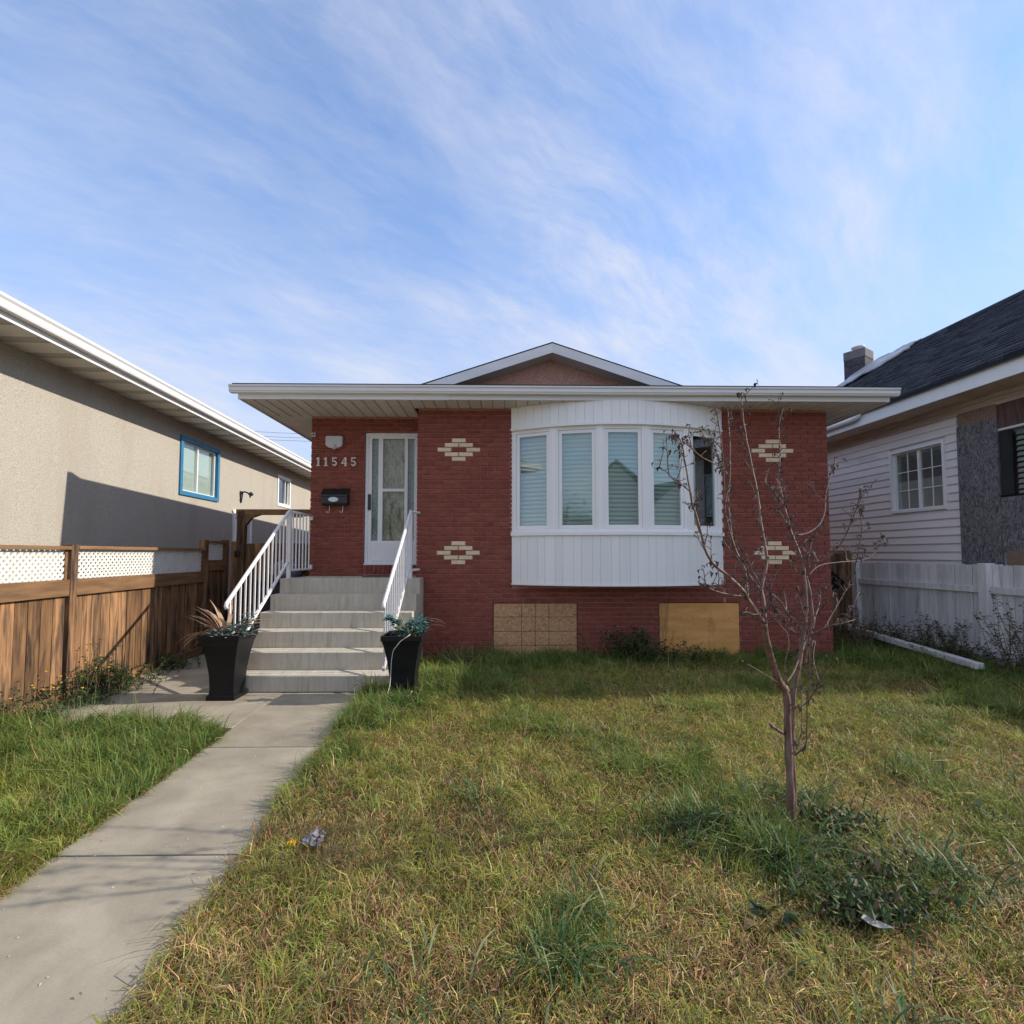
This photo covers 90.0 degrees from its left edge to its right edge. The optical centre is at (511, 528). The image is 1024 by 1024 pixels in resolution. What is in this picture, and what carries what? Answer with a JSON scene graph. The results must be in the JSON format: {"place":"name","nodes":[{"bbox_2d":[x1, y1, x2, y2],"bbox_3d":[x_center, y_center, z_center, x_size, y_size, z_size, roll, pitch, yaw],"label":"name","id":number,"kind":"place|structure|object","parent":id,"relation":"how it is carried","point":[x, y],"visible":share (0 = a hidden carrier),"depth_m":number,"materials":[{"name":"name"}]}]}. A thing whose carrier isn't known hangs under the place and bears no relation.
{"place":"outdoors","nodes":[
{"label":"outdoors","id":0,"kind":"place"},
{"bbox_2d":[0,291,311,619],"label":"stucco house","id":1,"kind":"structure","parent":0,"point":[100,446],"depth_m":7.22,"materials":[{"name":"beige paint"}]},
{"bbox_2d":[178,434,219,501],"bbox_3d":[-5.912,-1.097,9.643,0.130,1.055,1.362,0,-3,-4],"label":"window","id":2,"kind":"structure","parent":1,"relation":"in","point":[199,473],"depth_m":9.64,"materials":[{"name":"blue metal"}]},
{"bbox_2d":[231,510,251,543],"bbox_3d":[-6.103,0.366,11.335,0.275,1.500,0.971,0,-3,-4],"label":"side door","id":3,"kind":"structure","parent":1,"relation":"in","point":[234,517],"depth_m":11.42,"materials":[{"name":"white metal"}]},
{"bbox_2d":[239,491,252,502],"bbox_3d":[-5.858,-0.700,11.312,0.277,0.267,0.126,0,-3,-1],"label":"wall sconce","id":4,"kind":"object","parent":1,"relation":"attached to","point":[250,494],"depth_m":11.29,"materials":[{"name":"black metal"}]},
{"bbox_2d":[277,474,290,508],"bbox_3d":[-6.281,-0.990,13.838,0.260,0.820,0.931,0,-3,-4],"label":"window","id":5,"kind":"structure","parent":1,"relation":"in","point":[286,498],"depth_m":14.07,"materials":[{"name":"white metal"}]},
{"bbox_2d":[0,626,1023,1023],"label":"ground","id":6,"kind":"structure","parent":0,"point":[666,1014],"depth_m":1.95,"materials":[{"name":"green plant"}]},
{"bbox_2d":[0,540,228,715],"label":"wooden fence","id":7,"kind":"object","parent":6,"relation":"on","point":[54,626],"visible":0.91,"depth_m":5.46,"materials":[{"name":"brown wood"}]},
{"bbox_2d":[0,685,240,905],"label":"lawn grass","id":8,"kind":"structure","parent":6,"relation":"on","point":[28,771],"depth_m":3.28,"materials":[{"name":"green plant"}]},
{"bbox_2d":[0,654,358,1023],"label":"walkway","id":9,"kind":"structure","parent":6,"relation":"on","point":[71,942],"depth_m":2.42,"materials":[{"name":"concrete"}]},
{"bbox_2d":[0,676,84,718],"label":"fence foot weed","id":10,"kind":"object","parent":9,"relation":"on","point":[27,694],"visible":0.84,"depth_m":4.39,"materials":[{"name":"green plant"}]},
{"bbox_2d":[40,660,113,707],"bbox_3d":[-4.225,1.491,4.949,0.502,0.421,0.551,-2,-4,36],"label":"fence foot weed","id":11,"kind":"object","parent":9,"relation":"on","point":[73,682],"visible":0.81,"depth_m":4.93,"materials":[{"name":"green plant"}]},
{"bbox_2d":[76,638,121,696],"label":"fence foot weed","id":12,"kind":"object","parent":9,"relation":"on","point":[85,658],"visible":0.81,"depth_m":5.15,"materials":[{"name":"green plant"}]},
{"bbox_2d":[77,654,170,699],"bbox_3d":[-4.148,1.526,5.388,1.128,0.394,0.625,0,-3,-1],"label":"fence foot weed","id":13,"kind":"object","parent":9,"relation":"on","point":[120,678],"visible":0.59,"depth_m":5.34,"materials":[{"name":"green plant"}]},
{"bbox_2d":[115,664,169,685],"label":"fence foot weed","id":14,"kind":"object","parent":9,"relation":"on","point":[140,671],"visible":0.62,"depth_m":5.79,"materials":[{"name":"green plant"}]},
{"bbox_2d":[142,651,200,673],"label":"fence foot weed","id":15,"kind":"object","parent":9,"relation":"on","point":[168,663],"visible":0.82,"depth_m":6.44,"materials":[{"name":"green plant"}]},
{"bbox_2d":[2,699,350,985],"bbox_3d":[-1.808,1.613,3.294,0.845,0.004,3.964,0,-3,-4],"label":"grit","id":16,"kind":"object","parent":9,"relation":"on","point":[166,846],"visible":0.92,"depth_m":2.46,"materials":[{"name":"stone"}]},
{"bbox_2d":[198,630,257,700],"bbox_3d":[-2.893,1.390,5.222,0.400,0.645,0.400,0,-3,-1],"label":"planter","id":17,"kind":"object","parent":9,"relation":"on","point":[227,658],"visible":0.91,"depth_m":5.09,"materials":[{"name":"black plastic"}]},
{"bbox_2d":[170,599,272,649],"bbox_3d":[-2.935,0.988,5.319,0.988,0.543,0.736,-1,-3,22],"label":"dry dracaena","id":18,"kind":"object","parent":17,"relation":"in","point":[223,629],"visible":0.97,"depth_m":5.24,"materials":[{"name":"plant"}]},
{"bbox_2d":[256,579,279,628],"bbox_3d":[-3.499,1.293,7.835,0.649,1.040,0.580,0,-3,-1],"label":"recycling bin","id":19,"kind":"object","parent":9,"relation":"on","point":[266,606],"visible":0.1,"depth_m":7.60,"materials":[{"name":"plastic"}]},
{"bbox_2d":[266,558,305,579],"bbox_3d":[-3.473,0.614,7.848,0.533,0.323,0.512,0,-3,-1],"label":"rubbish bag","id":20,"kind":"object","parent":19,"relation":"on","point":[300,573],"visible":0.41,"depth_m":7.67,"materials":[{"name":"black plastic"}]},
{"bbox_2d":[287,840,296,846],"bbox_3d":[-1.075,1.534,2.505,0.046,0.024,0.047,0,-3,-1],"label":"wrapper scrap","id":21,"kind":"object","parent":6,"relation":"on","point":[289,842],"visible":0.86,"depth_m":2.50,"materials":[{"name":"yellow plastic"}]},
{"bbox_2d":[302,828,326,846],"bbox_3d":[-0.981,1.525,2.532,0.111,0.045,0.150,0,-3,-1],"label":"plastic wrapper","id":22,"kind":"object","parent":6,"relation":"on","point":[309,839],"visible":1,"depth_m":2.52,"materials":[{"name":"white plastic"}]},
{"bbox_2d":[245,576,423,691],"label":"concrete steps","id":23,"kind":"structure","parent":6,"relation":"on","point":[319,634],"depth_m":5.96,"materials":[{"name":"grey concrete"}]},
{"bbox_2d":[224,510,312,629],"bbox_3d":[-3.007,0.607,6.470,0.082,1.786,2.237,0,-3,0],"label":"stair railing","id":24,"kind":"object","parent":23,"relation":"on","point":[287,566],"visible":0.89,"depth_m":6.52,"materials":[{"name":"metal"}]},
{"bbox_2d":[362,575,405,576],"bbox_3d":[-1.830,0.683,7.379,0.560,0.015,0.370,0,-3,-1],"label":"doormat","id":25,"kind":"object","parent":23,"relation":"on","point":[378,576],"visible":0.57,"depth_m":7.20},
{"bbox_2d":[382,509,420,670],"bbox_3d":[-1.351,0.616,6.245,0.103,1.826,1.831,0,-3,1],"label":"stair railing","id":26,"kind":"object","parent":23,"relation":"on","point":[405,560],"visible":0.95,"depth_m":6.18,"materials":[{"name":"metal"}]},
{"bbox_2d":[380,630,426,697],"bbox_3d":[-1.092,1.389,5.199,0.400,0.645,0.400,0,-3,-1],"label":"planter","id":27,"kind":"object","parent":6,"relation":"on","point":[406,658],"visible":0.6,"depth_m":5.06,"materials":[{"name":"black plastic"}]},
{"bbox_2d":[387,634,411,696],"bbox_3d":[-1.093,1.334,4.990,0.231,0.594,0.110,0,-3,5],"label":"cable","id":28,"kind":"object","parent":27,"relation":"hanging from","point":[391,661],"visible":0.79,"depth_m":5.02,"materials":[{"name":"white plastic"}]},
{"bbox_2d":[378,611,443,635],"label":"teal grass plant","id":29,"kind":"object","parent":27,"relation":"on","point":[409,629],"visible":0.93,"depth_m":5.19,"materials":[{"name":"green plant"}]},
{"bbox_2d":[442,779,453,784],"bbox_3d":[-0.399,1.568,3.175,0.073,0.022,0.072,0,-3,-1],"label":"cardboard scrap","id":30,"kind":"object","parent":6,"relation":"on","point":[445,781],"visible":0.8,"depth_m":3.16,"materials":[{"name":"beige cardboard"}]},
{"bbox_2d":[422,641,502,667],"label":"brown grass clump","id":31,"kind":"object","parent":6,"relation":"on","point":[461,657],"visible":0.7,"depth_m":6.63,"materials":[{"name":"plant"}]},
{"bbox_2d":[0,648,1023,1023],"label":"coarse grass","id":32,"kind":"structure","parent":6,"relation":"on","point":[580,966],"depth_m":2.34,"materials":[{"name":"green plant"}]},
{"bbox_2d":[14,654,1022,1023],"bbox_3d":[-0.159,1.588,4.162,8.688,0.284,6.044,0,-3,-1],"label":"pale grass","id":33,"kind":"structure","parent":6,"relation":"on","point":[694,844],"depth_m":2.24,"materials":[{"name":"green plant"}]},
{"bbox_2d":[228,342,900,657],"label":"brick house","id":34,"kind":"structure","parent":6,"relation":"on","point":[532,475],"depth_m":7.19,"materials":[{"name":"brick"}]},
{"bbox_2d":[230,509,310,629],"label":"wooden gate","id":35,"kind":"structure","parent":34,"relation":"attached to","point":[244,553],"depth_m":8.40,"materials":[{"name":"brown wood"}]},
{"bbox_2d":[325,436,342,449],"bbox_3d":[-2.656,-1.281,7.638,0.252,0.209,0.098,0,-3,-1],"label":"wall light","id":36,"kind":"object","parent":34,"relation":"attached to","point":[334,442],"visible":1,"depth_m":7.62,"materials":[{"name":"white glass"}]},
{"bbox_2d":[321,489,349,512],"bbox_3d":[-2.617,-0.412,7.582,0.395,0.371,0.125,0,-3,-1],"label":"mailbox","id":37,"kind":"object","parent":34,"relation":"attached to","point":[334,497],"visible":1,"depth_m":7.54,"materials":[{"name":"black metal"}]},
{"bbox_2d":[316,457,355,465],"bbox_3d":[-2.631,-1.000,7.662,0.591,0.132,0.022,0,-3,-1],"label":"house number","id":38,"kind":"object","parent":34,"relation":"attached to","point":[325,459],"visible":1,"depth_m":7.65,"materials":[{"name":"paint"}]},
{"bbox_2d":[367,437,417,563],"bbox_3d":[-1.783,-0.435,7.714,0.764,1.918,0.064,0,-3,-1],"label":"storm door","id":39,"kind":"structure","parent":34,"relation":"in","point":[380,551],"depth_m":7.71,"materials":[{"name":"white metal"}]},
{"bbox_2d":[371,439,414,540],"bbox_3d":[-1.776,-0.423,7.805,0.790,1.935,0.042,0,-3,-1],"label":"inner door","id":40,"kind":"structure","parent":34,"relation":"in","point":[394,449],"depth_m":7.79,"materials":[{"name":"white glass"}]},
{"bbox_2d":[513,427,551,532],"bbox_3d":[0.318,-0.663,7.185,0.582,1.438,0.154,-1,-3,24],"label":"window frame","id":41,"kind":"structure","parent":34,"relation":"in","point":[532,458],"depth_m":7.21,"materials":[{"name":"white plastic"}]},
{"bbox_2d":[493,603,576,654],"bbox_3d":[0.324,1.430,7.249,1.179,0.768,0.190,0,-3,-1],"label":"strand board","id":42,"kind":"object","parent":34,"relation":"attached to","point":[538,625],"visible":0.75,"depth_m":7.16,"materials":[{"name":"brown wood"}]},
{"bbox_2d":[555,425,598,531],"bbox_3d":[0.893,-0.672,7.000,0.582,1.438,0.154,-1,-3,12],"label":"window frame","id":43,"kind":"structure","parent":34,"relation":"in","point":[576,456],"depth_m":7.01,"materials":[{"name":"white plastic"}]},
{"bbox_2d":[602,425,645,530],"bbox_3d":[1.495,-0.675,6.944,0.581,1.438,0.154,0,-3,-1],"label":"window frame","id":44,"kind":"structure","parent":34,"relation":"in","point":[623,455],"depth_m":6.95,"materials":[{"name":"white plastic"}]},
{"bbox_2d":[648,425,687,531],"bbox_3d":[2.095,-0.671,7.021,0.582,1.438,0.154,1,-3,-14],"label":"window frame","id":45,"kind":"structure","parent":34,"relation":"in","point":[667,511],"depth_m":7.03,"materials":[{"name":"white plastic"}]},
{"bbox_2d":[658,602,739,654],"bbox_3d":[2.634,1.432,7.289,1.144,0.768,0.191,0,-3,-1],"label":"plywood board","id":46,"kind":"object","parent":34,"relation":"attached to","point":[706,623],"visible":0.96,"depth_m":7.20,"materials":[{"name":"beige wood"}]},
{"bbox_2d":[689,428,720,532],"bbox_3d":[2.683,-0.663,7.189,0.582,1.438,0.070,1,-3,-26],"label":"window frame","id":47,"kind":"structure","parent":34,"relation":"in","point":[716,527],"depth_m":7.25,"materials":[{"name":"white plastic"}]},
{"bbox_2d":[576,625,660,662],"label":"leafy shrub","id":48,"kind":"object","parent":6,"relation":"on","point":[638,649],"visible":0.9,"depth_m":6.77,"materials":[{"name":"green plant"}]},
{"bbox_2d":[615,601,674,655],"bbox_3d":[1.803,1.397,6.937,0.776,0.805,0.591,0,-3,-1],"label":"dry stalk clump","id":49,"kind":"object","parent":6,"relation":"on","point":[651,634],"visible":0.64,"depth_m":6.99,"materials":[{"name":"plant"}]},
{"bbox_2d":[637,639,736,665],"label":"leafy shrub","id":50,"kind":"object","parent":6,"relation":"on","point":[674,651],"visible":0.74,"depth_m":6.79,"materials":[{"name":"green plant"}]},
{"bbox_2d":[685,857,696,864],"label":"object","id":51,"kind":"object","parent":6,"relation":"on","point":[690,860],"visible":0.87,"depth_m":2.35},
{"bbox_2d":[378,649,1023,944],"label":"seed stalks","id":52,"kind":"object","parent":6,"relation":"on","point":[604,795],"visible":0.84,"depth_m":2.84,"materials":[{"name":"plant"}]},
{"bbox_2d":[685,799,759,836],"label":"dock plant","id":53,"kind":"object","parent":6,"relation":"on","point":[720,819],"visible":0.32,"depth_m":2.68,"materials":[{"name":"green plant"}]},
{"bbox_2d":[651,379,887,826],"bbox_3d":[1.450,0.395,2.653,1.914,2.410,0.631,2,-3,-29],"label":"young tree","id":54,"kind":"object","parent":6,"relation":"on","point":[790,706],"visible":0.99,"depth_m":2.66,"materials":[{"name":"brown plant"}]},
{"bbox_2d":[742,897,805,939],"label":"dock plant","id":55,"kind":"object","parent":6,"relation":"on","point":[788,915],"visible":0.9,"depth_m":1.98,"materials":[{"name":"green plant"}]},
{"bbox_2d":[720,799,949,929],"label":"withered leaves","id":56,"kind":"object","parent":6,"relation":"on","point":[898,897],"visible":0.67,"depth_m":2.19,"materials":[{"name":"green plant"}]},
{"bbox_2d":[717,802,962,938],"bbox_3d":[1.514,1.490,2.343,0.832,0.135,0.965,0,-3,-1],"label":"weed patch","id":57,"kind":"object","parent":6,"relation":"on","point":[872,914],"visible":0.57,"depth_m":2.12,"materials":[{"name":"green plant"}]},
{"bbox_2d":[715,798,967,942],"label":"green weed leaves","id":58,"kind":"object","parent":6,"relation":"on","point":[903,889],"visible":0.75,"depth_m":2.12,"materials":[{"name":"green plant"}]},
{"bbox_2d":[798,801,892,842],"bbox_3d":[1.700,1.533,2.660,0.408,0.095,0.340,0,-3,5],"label":"dock plant","id":59,"kind":"object","parent":6,"relation":"on","point":[858,818],"visible":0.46,"depth_m":2.67,"materials":[{"name":"green plant"}]},
{"bbox_2d":[833,613,879,639],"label":"corner weed","id":60,"kind":"object","parent":6,"relation":"on","point":[855,622],"visible":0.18,"depth_m":8.32,"materials":[{"name":"green plant"}]},
{"bbox_2d":[832,608,896,650],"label":"corner weed","id":61,"kind":"object","parent":6,"relation":"on","point":[836,631],"visible":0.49,"depth_m":7.65,"materials":[{"name":"green plant"}]},
{"bbox_2d":[806,868,945,965],"bbox_3d":[1.418,1.502,2.006,0.396,0.124,0.417,0,-3,-1],"label":"dock plant","id":62,"kind":"object","parent":6,"relation":"on","point":[923,938],"visible":0.5,"depth_m":2.03,"materials":[{"name":"green plant"}]},
{"bbox_2d":[861,914,892,927],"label":"white petal leaf","id":63,"kind":"object","parent":6,"relation":"on","point":[870,920],"visible":0.96,"depth_m":1.91,"materials":[{"name":"paper"}]},
{"bbox_2d":[871,616,919,646],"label":"fence weed","id":64,"kind":"object","parent":6,"relation":"on","point":[893,633],"visible":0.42,"depth_m":7.78,"materials":[{"name":"green plant"}]},
{"bbox_2d":[851,842,950,906],"bbox_3d":[1.690,1.492,2.181,0.256,0.132,0.423,0,-3,-1],"label":"dock plant","id":65,"kind":"object","parent":6,"relation":"on","point":[908,876],"visible":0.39,"depth_m":2.19,"materials":[{"name":"green plant"}]},
{"bbox_2d":[843,624,983,669],"bbox_3d":[5.529,1.622,7.275,0.136,0.201,2.502,0,-3,2],"label":"downspout","id":66,"kind":"object","parent":6,"relation":"on","point":[966,662],"visible":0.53,"depth_m":6.77,"materials":[{"name":"white paint"}]},
{"bbox_2d":[876,611,961,651],"bbox_3d":[5.721,1.498,7.286,1.335,0.639,0.892,0,-3,-1],"label":"fence weed","id":67,"kind":"object","parent":6,"relation":"on","point":[921,633],"visible":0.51,"depth_m":7.24,"materials":[{"name":"green plant"}]},
{"bbox_2d":[851,562,1023,668],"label":"picket fence","id":68,"kind":"object","parent":6,"relation":"on","point":[943,594],"visible":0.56,"depth_m":7.14,"materials":[{"name":"white paint"}]},
{"bbox_2d":[830,550,852,632],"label":"cedar gate","id":69,"kind":"structure","parent":68,"relation":"attached to","point":[837,571],"depth_m":8.84,"materials":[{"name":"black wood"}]},
{"bbox_2d":[899,615,996,655],"bbox_3d":[5.788,1.483,6.852,0.892,0.627,0.832,-1,-3,27],"label":"fence weed","id":70,"kind":"object","parent":6,"relation":"on","point":[944,640],"visible":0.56,"depth_m":6.80,"materials":[{"name":"green plant"}]},
{"bbox_2d":[937,631,1010,666],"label":"fence weed","id":71,"kind":"object","parent":6,"relation":"on","point":[960,654],"visible":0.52,"depth_m":6.51,"materials":[{"name":"green plant"}]},
{"bbox_2d":[971,797,1023,827],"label":"dock plant","id":72,"kind":"object","parent":6,"relation":"on","point":[978,800],"visible":0.61,"depth_m":2.77,"materials":[{"name":"green plant"}]},
{"bbox_2d":[973,591,1023,672],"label":"fence weed","id":73,"kind":"object","parent":6,"relation":"on","point":[1006,654],"visible":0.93,"depth_m":6.01,"materials":[{"name":"green plant"}]},
{"bbox_2d":[0,0,1023,480],"label":"sky","id":74,"kind":"structure","parent":0,"point":[211,195],"materials":[{"name":"blue"}]},
{"bbox_2d":[78,703,1011,1003],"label":"fallen leaves","id":75,"kind":"object","parent":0,"point":[566,905],"visible":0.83,"depth_m":1.94,"materials":[{"name":"brown plant"}]},
{"bbox_2d":[826,289,1023,565],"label":"white house","id":76,"kind":"structure","parent":0,"point":[935,448],"depth_m":8.21,"materials":[{"name":"plastic"}]},
{"bbox_2d":[843,345,873,380],"bbox_3d":[9.797,-3.456,14.414,0.554,3.444,0.554,2,-3,-34],"label":"chimney","id":77,"kind":"object","parent":76,"relation":"on","point":[857,358],"visible":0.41,"depth_m":14.32,"materials":[{"name":"brick"}]},
{"bbox_2d":[837,338,921,385],"bbox_3d":[8.759,-3.848,13.123,2.409,1.580,1.729,0,-3,-1],"label":"plastic sheet","id":78,"kind":"object","parent":76,"relation":"on","point":[877,363],"visible":0.78,"depth_m":12.86,"materials":[{"name":"white plastic"}]},
{"bbox_2d":[888,440,947,513],"bbox_3d":[6.795,-0.828,8.545,0.135,1.089,1.070,0,-3,-4],"label":"window","id":79,"kind":"structure","parent":76,"relation":"in","point":[917,474],"depth_m":8.55,"materials":[{"name":"white plastic"}]},
{"bbox_2d":[998,423,1023,496],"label":"window frame","id":80,"kind":"structure","parent":76,"relation":"in","point":[1011,438],"depth_m":7.08,"materials":[{"name":"metal"}]}
]}

